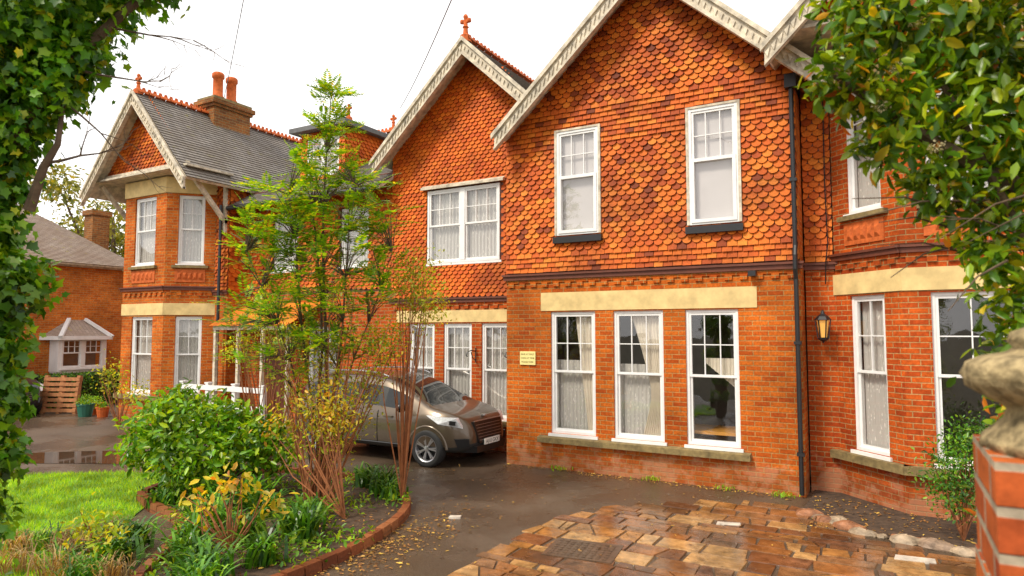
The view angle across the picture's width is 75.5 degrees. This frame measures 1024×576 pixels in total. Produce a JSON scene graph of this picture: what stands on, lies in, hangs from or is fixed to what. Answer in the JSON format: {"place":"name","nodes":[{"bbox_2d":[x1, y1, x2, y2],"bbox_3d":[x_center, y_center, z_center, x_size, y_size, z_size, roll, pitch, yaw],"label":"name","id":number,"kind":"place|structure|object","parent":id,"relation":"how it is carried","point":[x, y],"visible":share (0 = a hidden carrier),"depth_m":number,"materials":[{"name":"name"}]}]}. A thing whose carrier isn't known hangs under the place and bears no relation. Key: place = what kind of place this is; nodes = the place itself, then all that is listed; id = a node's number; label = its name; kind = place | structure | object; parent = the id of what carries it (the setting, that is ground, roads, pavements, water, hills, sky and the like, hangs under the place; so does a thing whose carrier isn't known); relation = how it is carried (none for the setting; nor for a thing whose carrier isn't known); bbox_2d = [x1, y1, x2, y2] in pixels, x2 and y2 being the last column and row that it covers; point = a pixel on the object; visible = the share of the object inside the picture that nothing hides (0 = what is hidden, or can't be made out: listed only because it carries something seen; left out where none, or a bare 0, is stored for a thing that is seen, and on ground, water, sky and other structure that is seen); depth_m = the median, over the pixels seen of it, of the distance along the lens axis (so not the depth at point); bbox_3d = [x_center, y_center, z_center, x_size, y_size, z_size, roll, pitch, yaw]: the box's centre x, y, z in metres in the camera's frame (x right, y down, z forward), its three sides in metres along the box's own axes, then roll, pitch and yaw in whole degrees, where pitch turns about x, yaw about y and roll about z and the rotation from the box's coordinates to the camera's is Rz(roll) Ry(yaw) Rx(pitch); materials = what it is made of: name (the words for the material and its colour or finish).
{"place":"outdoors","nodes":[
{"label":"outdoors","id":0,"kind":"place"},
{"bbox_2d":[0,469,183,575],"bbox_3d":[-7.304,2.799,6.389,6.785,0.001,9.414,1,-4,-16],"label":"lawn","id":1,"kind":"structure","parent":0,"point":[55,512],"depth_m":9.24,"materials":[{"name":"green plant"}]},
{"bbox_2d":[0,537,49,574],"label":"dry grass clump","id":2,"kind":"object","parent":1,"relation":"on","point":[21,565],"visible":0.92,"depth_m":6.53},
{"bbox_2d":[0,526,52,556],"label":"dry grass clump","id":3,"kind":"object","parent":1,"relation":"on","point":[22,538],"visible":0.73,"depth_m":7.09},
{"bbox_2d":[6,543,90,575],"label":"dry grass clump","id":4,"kind":"object","parent":1,"relation":"on","point":[54,567],"visible":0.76,"depth_m":6.30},
{"bbox_2d":[21,520,77,550],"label":"green grass clump","id":5,"kind":"object","parent":1,"relation":"on","point":[46,534],"visible":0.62,"depth_m":7.19,"materials":[{"name":"green plant"}]},
{"bbox_2d":[22,537,106,573],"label":"green grass clump","id":6,"kind":"object","parent":1,"relation":"on","point":[78,550],"visible":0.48,"depth_m":6.58,"materials":[{"name":"green plant"}]},
{"bbox_2d":[32,520,98,554],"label":"dry grass clump","id":7,"kind":"object","parent":1,"relation":"on","point":[67,536],"visible":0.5,"depth_m":7.20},
{"bbox_2d":[42,533,95,568],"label":"dry grass clump","id":8,"kind":"object","parent":1,"relation":"on","point":[74,540],"visible":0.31,"depth_m":6.84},
{"bbox_2d":[45,544,131,575],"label":"green grass clump","id":9,"kind":"object","parent":1,"relation":"on","point":[79,571],"visible":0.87,"depth_m":6.26,"materials":[{"name":"green plant"}]},
{"bbox_2d":[40,491,143,564],"bbox_3d":[-4.359,2.526,6.827,1.382,0.615,0.791,-2,-4,30],"label":"weedy plant","id":10,"kind":"object","parent":1,"relation":"on","point":[112,530],"visible":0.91,"depth_m":6.79,"materials":[{"name":"yellow plant"}]},
{"bbox_2d":[63,516,135,544],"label":"green grass clump","id":11,"kind":"object","parent":1,"relation":"on","point":[104,529],"visible":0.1,"depth_m":7.40,"materials":[{"name":"green plant"}]},
{"bbox_2d":[86,515,146,531],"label":"dry grass clump","id":12,"kind":"object","parent":1,"relation":"on","point":[113,521],"visible":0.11,"depth_m":7.67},
{"bbox_2d":[77,527,157,564],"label":"strap leaf plant","id":13,"kind":"object","parent":1,"relation":"on","point":[117,545],"visible":0.62,"depth_m":6.74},
{"bbox_2d":[136,473,410,575],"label":"soil bed","id":14,"kind":"object","parent":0,"point":[378,513],"visible":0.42,"depth_m":8.20,"materials":[{"name":"soil"}]},
{"bbox_2d":[108,511,176,549],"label":"strap leaf plant","id":15,"kind":"object","parent":14,"relation":"on","point":[145,537],"visible":0.48,"depth_m":7.29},
{"bbox_2d":[138,483,191,509],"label":"strap leaf plant","id":16,"kind":"object","parent":14,"relation":"on","point":[164,497],"visible":0.81,"depth_m":8.90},
{"bbox_2d":[136,524,226,572],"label":"strap leaf plant","id":17,"kind":"object","parent":14,"relation":"on","point":[192,537],"visible":0.59,"depth_m":6.63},
{"bbox_2d":[141,510,235,544],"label":"strap leaf plant","id":18,"kind":"object","parent":14,"relation":"on","point":[187,526],"visible":0.42,"depth_m":7.22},
{"bbox_2d":[149,539,246,575],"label":"strap leaf plant","id":19,"kind":"object","parent":14,"relation":"on","point":[195,569],"visible":1,"depth_m":6.02,"materials":[{"name":"plant"}]},
{"bbox_2d":[173,471,240,504],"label":"strap leaf plant","id":20,"kind":"object","parent":14,"relation":"on","point":[210,486],"visible":0.3,"depth_m":8.91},
{"bbox_2d":[177,489,237,515],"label":"strap leaf plant","id":21,"kind":"object","parent":14,"relation":"on","point":[215,495],"visible":0.22,"depth_m":8.43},
{"bbox_2d":[105,377,310,495],"bbox_3d":[-4.403,2.170,9.552,2.723,1.738,2.071,-2,-4,30],"label":"round shrub","id":22,"kind":"object","parent":14,"relation":"on","point":[175,431],"visible":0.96,"depth_m":9.34,"materials":[{"name":"green plant"}]},
{"bbox_2d":[166,492,253,530],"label":"strap leaf plant","id":23,"kind":"object","parent":14,"relation":"on","point":[222,517],"visible":0.3,"depth_m":7.84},
{"bbox_2d":[167,532,257,575],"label":"strap leaf plant","id":24,"kind":"object","parent":14,"relation":"on","point":[227,559],"visible":0.55,"depth_m":6.36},
{"bbox_2d":[171,462,298,549],"bbox_3d":[-3.011,2.353,7.165,1.280,0.943,0.612,-1,-4,12],"label":"yellow leaf plant","id":25,"kind":"object","parent":14,"relation":"on","point":[225,488],"visible":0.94,"depth_m":7.10,"materials":[{"name":"plant"}]},
{"bbox_2d":[209,507,286,543],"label":"strap leaf plant","id":26,"kind":"object","parent":14,"relation":"on","point":[252,527],"visible":0.39,"depth_m":7.44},
{"bbox_2d":[213,472,293,509],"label":"strap leaf plant","id":27,"kind":"object","parent":14,"relation":"on","point":[267,486],"visible":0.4,"depth_m":8.79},
{"bbox_2d":[208,521,305,569],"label":"strap leaf plant","id":28,"kind":"object","parent":14,"relation":"on","point":[263,553],"visible":0.94,"depth_m":6.64,"materials":[{"name":"plant"}]},
{"bbox_2d":[237,488,290,519],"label":"strap leaf plant","id":29,"kind":"object","parent":14,"relation":"on","point":[251,502],"visible":0.56,"depth_m":8.38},
{"bbox_2d":[215,294,318,479],"bbox_3d":[-3.825,1.552,10.554,1.915,2.968,1.126,-2,-4,30],"label":"garden shrub","id":30,"kind":"object","parent":14,"relation":"on","point":[247,377],"visible":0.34,"depth_m":10.53,"materials":[{"name":"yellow plant"}]},
{"bbox_2d":[128,468,412,575],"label":"ground cover","id":31,"kind":"object","parent":14,"relation":"on","point":[304,543],"visible":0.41,"depth_m":7.43,"materials":[{"name":"green plant"}]},
{"bbox_2d":[269,500,328,538],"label":"strap leaf plant","id":32,"kind":"object","parent":14,"relation":"on","point":[286,528],"visible":0.26,"depth_m":7.70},
{"bbox_2d":[260,495,337,545],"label":"strap leaf plant","id":33,"kind":"object","parent":14,"relation":"on","point":[300,519],"visible":0.91,"depth_m":7.44,"materials":[{"name":"plant"}]},
{"bbox_2d":[274,490,338,521],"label":"strap leaf plant","id":34,"kind":"object","parent":14,"relation":"on","point":[315,500],"visible":0.27,"depth_m":8.24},
{"bbox_2d":[191,68,422,500],"bbox_3d":[-2.759,-0.013,9.231,3.021,6.022,2.349,-2,-4,30],"label":"rowan tree","id":35,"kind":"object","parent":14,"relation":"on","point":[312,173],"visible":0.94,"depth_m":9.11,"materials":[{"name":"green plant"}]},
{"bbox_2d":[249,361,370,518],"bbox_3d":[-2.588,1.927,8.513,1.819,1.969,0.863,-2,-4,30],"label":"garden shrub","id":36,"kind":"object","parent":14,"relation":"on","point":[340,496],"visible":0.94,"depth_m":8.44,"materials":[{"name":"yellow plant"}]},
{"bbox_2d":[242,265,423,509],"bbox_3d":[-2.450,1.363,8.928,2.139,3.342,1.864,-2,-4,30],"label":"red stemmed shrub","id":37,"kind":"object","parent":14,"relation":"on","point":[363,383],"visible":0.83,"depth_m":8.88,"materials":[{"name":"yellow plant"}]},
{"bbox_2d":[351,461,390,488],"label":"strap leaf plant","id":38,"kind":"object","parent":14,"relation":"on","point":[362,482],"visible":0.52,"depth_m":9.99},
{"bbox_2d":[347,462,409,495],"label":"strap leaf plant","id":39,"kind":"object","parent":14,"relation":"on","point":[385,475],"visible":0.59,"depth_m":9.65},
{"bbox_2d":[368,475,412,500],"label":"strap leaf plant","id":40,"kind":"object","parent":14,"relation":"on","point":[390,485],"visible":0.87,"depth_m":9.28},
{"bbox_2d":[355,238,456,501],"bbox_3d":[-1.450,1.118,9.211,1.466,3.660,1.076,-2,-4,30],"label":"garden shrub","id":41,"kind":"object","parent":14,"relation":"on","point":[405,440],"visible":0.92,"depth_m":9.16,"materials":[{"name":"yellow plant"}]},
{"bbox_2d":[18,0,797,253],"label":"sky","id":42,"kind":"structure","parent":0,"point":[379,48],"materials":[{"name":"white"}]},
{"bbox_2d":[106,404,810,481],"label":"ground","id":43,"kind":"structure","parent":0,"point":[117,409],"depth_m":20.43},
{"bbox_2d":[15,204,123,375],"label":"brick house","id":44,"kind":"structure","parent":43,"relation":"on","point":[80,325],"depth_m":22.01,"materials":[{"name":"orange brick"}]},
{"bbox_2d":[59,339,103,370],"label":"window","id":45,"kind":"structure","parent":44,"relation":"in","point":[82,346],"depth_m":21.40,"materials":[{"name":"white paint"}]},
{"bbox_2d":[27,158,125,257],"bbox_3d":[-21.398,-1.002,35.433,6.954,11.389,8.519,0,-4,1],"label":"background tree","id":46,"kind":"object","parent":43,"relation":"on","point":[116,239],"visible":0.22,"depth_m":33.27,"materials":[{"name":"green plant"}]},
{"bbox_2d":[37,369,119,408],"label":"clipped hedge","id":47,"kind":"object","parent":43,"relation":"on","point":[88,382],"visible":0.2,"depth_m":21.00,"materials":[{"name":"plant"}]},
{"bbox_2d":[0,0,250,575],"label":"ivy clad tree","id":48,"kind":"object","parent":43,"relation":"on","point":[55,55],"visible":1,"depth_m":3.51,"materials":[{"name":"green plant"}]},
{"bbox_2d":[79,0,1023,521],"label":"brick house","id":49,"kind":"structure","parent":43,"relation":"on","point":[649,232],"depth_m":11.13,"materials":[{"name":"brick"}]},
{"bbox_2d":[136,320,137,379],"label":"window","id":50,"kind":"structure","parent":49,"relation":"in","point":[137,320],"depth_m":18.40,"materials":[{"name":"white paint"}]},
{"bbox_2d":[127,317,152,395],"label":"window","id":51,"kind":"structure","parent":49,"relation":"in","point":[143,362],"depth_m":17.31,"materials":[{"name":"white paint"}]},
{"bbox_2d":[131,197,156,266],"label":"window","id":52,"kind":"structure","parent":49,"relation":"in","point":[146,252],"depth_m":17.51,"materials":[{"name":"white paint"}]},
{"bbox_2d":[174,316,201,394],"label":"window","id":53,"kind":"structure","parent":49,"relation":"in","point":[188,330],"depth_m":16.95,"materials":[{"name":"white paint"}]},
{"bbox_2d":[175,195,205,264],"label":"window","id":54,"kind":"structure","parent":49,"relation":"in","point":[191,208],"depth_m":17.14,"materials":[{"name":"white paint"}]},
{"bbox_2d":[224,0,243,97],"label":"telephone wire","id":55,"kind":"object","parent":49,"relation":"attached to","point":[234,46],"visible":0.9,"depth_m":14.85,"materials":[{"name":"black metal"}]},
{"bbox_2d":[265,341,285,423],"bbox_3d":[-5.905,2.375,16.624,0.950,2.100,0.065,-2,-4,30],"label":"door","id":56,"kind":"structure","parent":49,"relation":"in","point":[278,362],"depth_m":16.60,"materials":[{"name":"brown wood"}]},
{"bbox_2d":[270,217,298,273],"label":"window","id":57,"kind":"structure","parent":49,"relation":"in","point":[283,228],"depth_m":16.89,"materials":[{"name":"white paint"}]},
{"bbox_2d":[309,326,337,380],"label":"window","id":58,"kind":"structure","parent":49,"relation":"in","point":[312,372],"depth_m":16.06,"materials":[{"name":"white paint"}]},
{"bbox_2d":[308,136,339,175],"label":"window","id":59,"kind":"structure","parent":49,"relation":"in","point":[321,140],"depth_m":16.79,"materials":[{"name":"white paint"}]},
{"bbox_2d":[339,208,368,268],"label":"window","id":60,"kind":"structure","parent":49,"relation":"in","point":[344,244],"depth_m":15.72,"materials":[{"name":"white paint"}]},
{"bbox_2d":[410,324,434,377],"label":"window","id":61,"kind":"structure","parent":49,"relation":"in","point":[429,343],"depth_m":14.40,"materials":[{"name":"white paint"}]},
{"bbox_2d":[400,0,451,107],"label":"telephone wire","id":62,"kind":"object","parent":49,"relation":"attached to","point":[429,50],"visible":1,"depth_m":11.60,"materials":[{"name":"black metal"}]},
{"bbox_2d":[444,323,471,396],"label":"window","id":63,"kind":"structure","parent":49,"relation":"in","point":[457,337],"depth_m":13.97,"materials":[{"name":"white paint"}]},
{"bbox_2d":[426,182,501,265],"bbox_3d":[-1.010,-1.309,13.965,1.900,1.630,0.152,-2,-4,30],"label":"window","id":64,"kind":"structure","parent":49,"relation":"in","point":[466,220],"depth_m":13.93,"materials":[{"name":"white paint"}]},
{"bbox_2d":[482,323,506,421],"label":"window","id":65,"kind":"structure","parent":49,"relation":"in","point":[494,335],"depth_m":13.51,"materials":[{"name":"white paint"}]},
{"bbox_2d":[520,351,535,364],"bbox_3d":[0.282,1.256,11.853,0.310,0.240,0.027,-2,-4,30],"label":"wall sign","id":66,"kind":"object","parent":49,"relation":"attached to","point":[527,357],"visible":1,"depth_m":11.84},
{"bbox_2d":[548,311,597,439],"bbox_3d":[1.092,1.493,11.490,0.920,2.160,0.239,-2,-4,30],"label":"window","id":67,"kind":"structure","parent":49,"relation":"in","point":[573,381],"depth_m":11.54,"materials":[{"name":"white paint"}]},
{"bbox_2d":[556,126,598,235],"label":"window","id":68,"kind":"structure","parent":49,"relation":"in","point":[576,150],"depth_m":11.61,"materials":[{"name":"white paint"}]},
{"bbox_2d":[611,310,666,445],"bbox_3d":[2.113,1.455,10.909,0.930,2.160,0.239,-2,-4,30],"label":"window","id":69,"kind":"structure","parent":49,"relation":"in","point":[639,388],"depth_m":10.95,"materials":[{"name":"white paint"}]},
{"bbox_2d":[684,309,743,452],"bbox_3d":[3.136,1.416,10.303,0.890,2.160,0.197,-2,-4,30],"label":"window","id":70,"kind":"structure","parent":49,"relation":"in","point":[727,368],"depth_m":10.30,"materials":[{"name":"white paint"}]},
{"bbox_2d":[688,102,739,225],"bbox_3d":[3.175,-1.938,10.415,0.760,1.870,0.115,-2,-4,30],"label":"window","id":71,"kind":"structure","parent":49,"relation":"in","point":[712,130],"depth_m":10.46,"materials":[{"name":"white paint"}]},
{"bbox_2d":[814,310,830,343],"bbox_3d":[4.628,0.574,9.832,0.240,0.500,0.304,-2,-4,30],"label":"wall lamp","id":72,"kind":"object","parent":49,"relation":"attached to","point":[822,318],"visible":1,"depth_m":9.74,"materials":[{"name":"black metal"}]},
{"bbox_2d":[843,93,882,215],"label":"window","id":73,"kind":"structure","parent":49,"relation":"in","point":[862,189],"depth_m":9.68,"materials":[{"name":"white paint"}]},
{"bbox_2d":[851,294,892,461],"bbox_3d":[5.077,1.226,9.287,0.223,2.250,0.700,1,-4,-16],"label":"window","id":74,"kind":"structure","parent":49,"relation":"in","point":[873,399],"depth_m":9.40,"materials":[{"name":"white paint"}]},
{"bbox_2d":[925,67,1013,199],"bbox_3d":[6.027,-2.022,8.495,1.330,1.830,0.223,-2,-4,30],"label":"window","id":75,"kind":"structure","parent":49,"relation":"in","point":[957,142],"depth_m":8.68,"materials":[{"name":"white paint"}]},
{"bbox_2d":[931,290,1009,470],"bbox_3d":[6.013,1.159,8.264,1.330,2.250,0.165,-2,-4,30],"label":"window","id":76,"kind":"structure","parent":49,"relation":"in","point":[936,336],"depth_m":8.55,"materials":[{"name":"white paint"}]},
{"bbox_2d":[959,328,1023,575],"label":"gate pier","id":77,"kind":"structure","parent":43,"relation":"on","point":[998,447],"depth_m":1.27,"materials":[{"name":"brick"}]},
{"bbox_2d":[7,408,975,575],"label":"driveway","id":78,"kind":"structure","parent":0,"point":[563,493],"depth_m":9.57,"materials":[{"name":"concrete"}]},
{"bbox_2d":[1,369,43,413],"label":"parked car","id":79,"kind":"object","parent":78,"relation":"on","point":[38,403],"visible":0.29,"depth_m":18.70,"materials":[{"name":"grey paint"}]},
{"bbox_2d":[39,375,82,413],"bbox_3d":[-13.132,3.102,19.267,1.100,1.103,0.279,0,-4,5],"label":"wooden pallet","id":80,"kind":"object","parent":78,"relation":"on","point":[61,394],"visible":0.86,"depth_m":19.21,"materials":[{"name":"brown wood"}]},
{"bbox_2d":[25,451,143,463],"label":"puddle water","id":81,"kind":"structure","parent":78,"relation":"on","point":[99,457],"depth_m":12.48,"materials":[{"name":"liquid"}]},
{"bbox_2d":[75,391,95,416],"bbox_3d":[-11.943,3.241,18.486,0.554,0.702,0.582,-1,-4,15],"label":"plant pot","id":82,"kind":"object","parent":78,"relation":"on","point":[85,408],"visible":1,"depth_m":18.37,"materials":[{"name":"green plastic"}]},
{"bbox_2d":[88,395,104,414],"bbox_3d":[-11.972,3.341,19.001,0.522,0.568,0.503,-2,-4,30],"label":"plant pot","id":83,"kind":"object","parent":78,"relation":"on","point":[94,409],"visible":0.47,"depth_m":18.89,"materials":[{"name":"ceramic"}]},
{"bbox_2d":[94,399,109,417],"bbox_3d":[-11.358,3.332,18.388,0.456,0.507,0.416,0,-4,2],"label":"plant pot","id":84,"kind":"object","parent":78,"relation":"on","point":[102,409],"visible":0.97,"depth_m":18.30,"materials":[{"name":"ceramic"}]},
{"bbox_2d":[71,550,147,575],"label":"dry grass clump","id":85,"kind":"object","parent":78,"relation":"on","point":[116,570],"visible":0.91,"depth_m":6.29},
{"bbox_2d":[88,349,154,427],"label":"garden shrub","id":86,"kind":"object","parent":78,"relation":"on","point":[131,397],"visible":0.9,"depth_m":15.86,"materials":[{"name":"yellow plant"}]},
{"bbox_2d":[179,380,265,431],"bbox_3d":[-6.407,2.718,14.559,2.830,1.250,0.135,-2,-4,30],"label":"white fence","id":87,"kind":"object","parent":78,"relation":"on","point":[235,389],"visible":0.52,"depth_m":14.36,"materials":[{"name":"paint"}]},
{"bbox_2d":[131,467,410,575],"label":"brick edging","id":88,"kind":"object","parent":78,"relation":"on","point":[316,565],"visible":0.43,"depth_m":7.28,"materials":[{"name":"brick"}]},
{"bbox_2d":[295,366,504,466],"bbox_3d":[-2.219,2.420,13.064,4.293,1.656,2.200,-2,-4,30],"label":"parked car","id":89,"kind":"object","parent":78,"relation":"on","point":[451,420],"visible":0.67,"depth_m":12.07,"materials":[{"name":"brown paint"}]},
{"bbox_2d":[448,515,460,518],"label":"pale stone slab","id":90,"kind":"structure","parent":78,"relation":"on","point":[454,517],"depth_m":8.44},
{"bbox_2d":[550,465,572,470],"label":"weed tuft","id":91,"kind":"object","parent":78,"relation":"on","point":[555,467],"visible":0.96,"depth_m":11.32,"materials":[{"name":"green plant"}]},
{"bbox_2d":[148,463,975,575],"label":"fallen leaves","id":92,"kind":"object","parent":78,"relation":"on","point":[413,535],"visible":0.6,"depth_m":7.91,"materials":[{"name":"yellow plant"}]},
{"bbox_2d":[716,521,740,525],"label":"pale stone slab","id":93,"kind":"structure","parent":78,"relation":"on","point":[728,523],"depth_m":8.15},
{"bbox_2d":[772,490,799,498],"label":"weed tuft","id":94,"kind":"object","parent":78,"relation":"on","point":[782,494],"visible":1,"depth_m":9.47,"materials":[{"name":"green plant"}]},
{"bbox_2d":[894,554,935,563],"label":"pale stone slab","id":95,"kind":"structure","parent":78,"relation":"on","point":[916,559],"depth_m":6.87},
{"bbox_2d":[447,499,975,575],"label":"paved path","id":96,"kind":"structure","parent":0,"point":[834,559],"depth_m":7.24,"materials":[{"name":"stone"}]},
{"bbox_2d":[541,537,623,563],"bbox_3d":[0.774,2.852,7.183,0.760,0.033,0.600,-1,-4,22],"label":"drain cover","id":97,"kind":"object","parent":96,"relation":"on","point":[565,548],"visible":1,"depth_m":7.15,"materials":[{"name":"metal"}]},
{"bbox_2d":[795,0,1023,516],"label":"viburnum bush","id":98,"kind":"object","parent":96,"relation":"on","point":[976,76],"visible":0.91,"depth_m":2.38,"materials":[{"name":"green plant"}]},
{"bbox_2d":[804,490,977,547],"bbox_3d":[6.959,2.840,7.087,7.100,0.001,2.500,-2,-4,30],"label":"soil bed","id":99,"kind":"object","parent":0,"point":[885,522],"visible":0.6,"depth_m":8.35,"materials":[{"name":"soil"}]},
{"bbox_2d":[796,508,823,517],"bbox_3d":[3.864,2.938,8.569,0.359,0.175,0.208,-2,-4,30],"label":"border rock","id":100,"kind":"object","parent":99,"relation":"on","point":[809,512],"visible":0.58,"depth_m":8.52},
{"bbox_2d":[812,515,831,522],"bbox_3d":[3.914,2.920,8.298,0.203,0.147,0.273,1,-4,-12],"label":"border rock","id":101,"kind":"object","parent":99,"relation":"on","point":[823,518],"visible":0.59,"depth_m":8.25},
{"bbox_2d":[829,515,846,523],"bbox_3d":[4.054,2.917,8.240,0.270,0.168,0.253,-2,-4,30],"label":"border rock","id":102,"kind":"object","parent":99,"relation":"on","point":[839,518],"visible":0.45,"depth_m":8.20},
{"bbox_2d":[832,520,865,530],"bbox_3d":[4.073,2.900,7.987,0.395,0.186,0.239,-2,-4,30],"label":"border rock","id":103,"kind":"object","parent":99,"relation":"on","point":[847,525],"visible":0.53,"depth_m":7.97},
{"bbox_2d":[848,527,872,536],"bbox_3d":[4.111,2.889,7.807,0.260,0.151,0.229,-2,-4,30],"label":"border rock","id":104,"kind":"object","parent":99,"relation":"on","point":[860,531],"visible":0.69,"depth_m":7.73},
{"bbox_2d":[877,533,887,538],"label":"border rock","id":105,"kind":"object","parent":99,"relation":"on","point":[882,536],"visible":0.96,"depth_m":7.62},
{"bbox_2d":[889,534,918,545],"bbox_3d":[4.460,2.867,7.470,0.357,0.182,0.240,-2,-4,30],"label":"border rock","id":106,"kind":"object","parent":99,"relation":"on","point":[906,539],"visible":0.6,"depth_m":7.42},
{"bbox_2d":[917,537,955,551],"bbox_3d":[4.681,2.854,7.269,0.226,0.195,0.383,3,-5,-41],"label":"border rock","id":107,"kind":"object","parent":99,"relation":"on","point":[933,544],"visible":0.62,"depth_m":7.24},
{"bbox_2d":[908,402,997,540],"bbox_3d":[5.135,2.091,7.524,1.096,1.568,0.913,-2,-4,30],"label":"bay shrub","id":108,"kind":"object","parent":99,"relation":"on","point":[964,496],"visible":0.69,"depth_m":7.53,"materials":[{"name":"green plant"}]},
{"bbox_2d":[949,546,975,557],"bbox_3d":[4.837,2.842,7.092,0.192,0.149,0.278,1,-4,-14],"label":"border rock","id":109,"kind":"object","parent":99,"relation":"on","point":[962,551],"visible":0.71,"depth_m":7.04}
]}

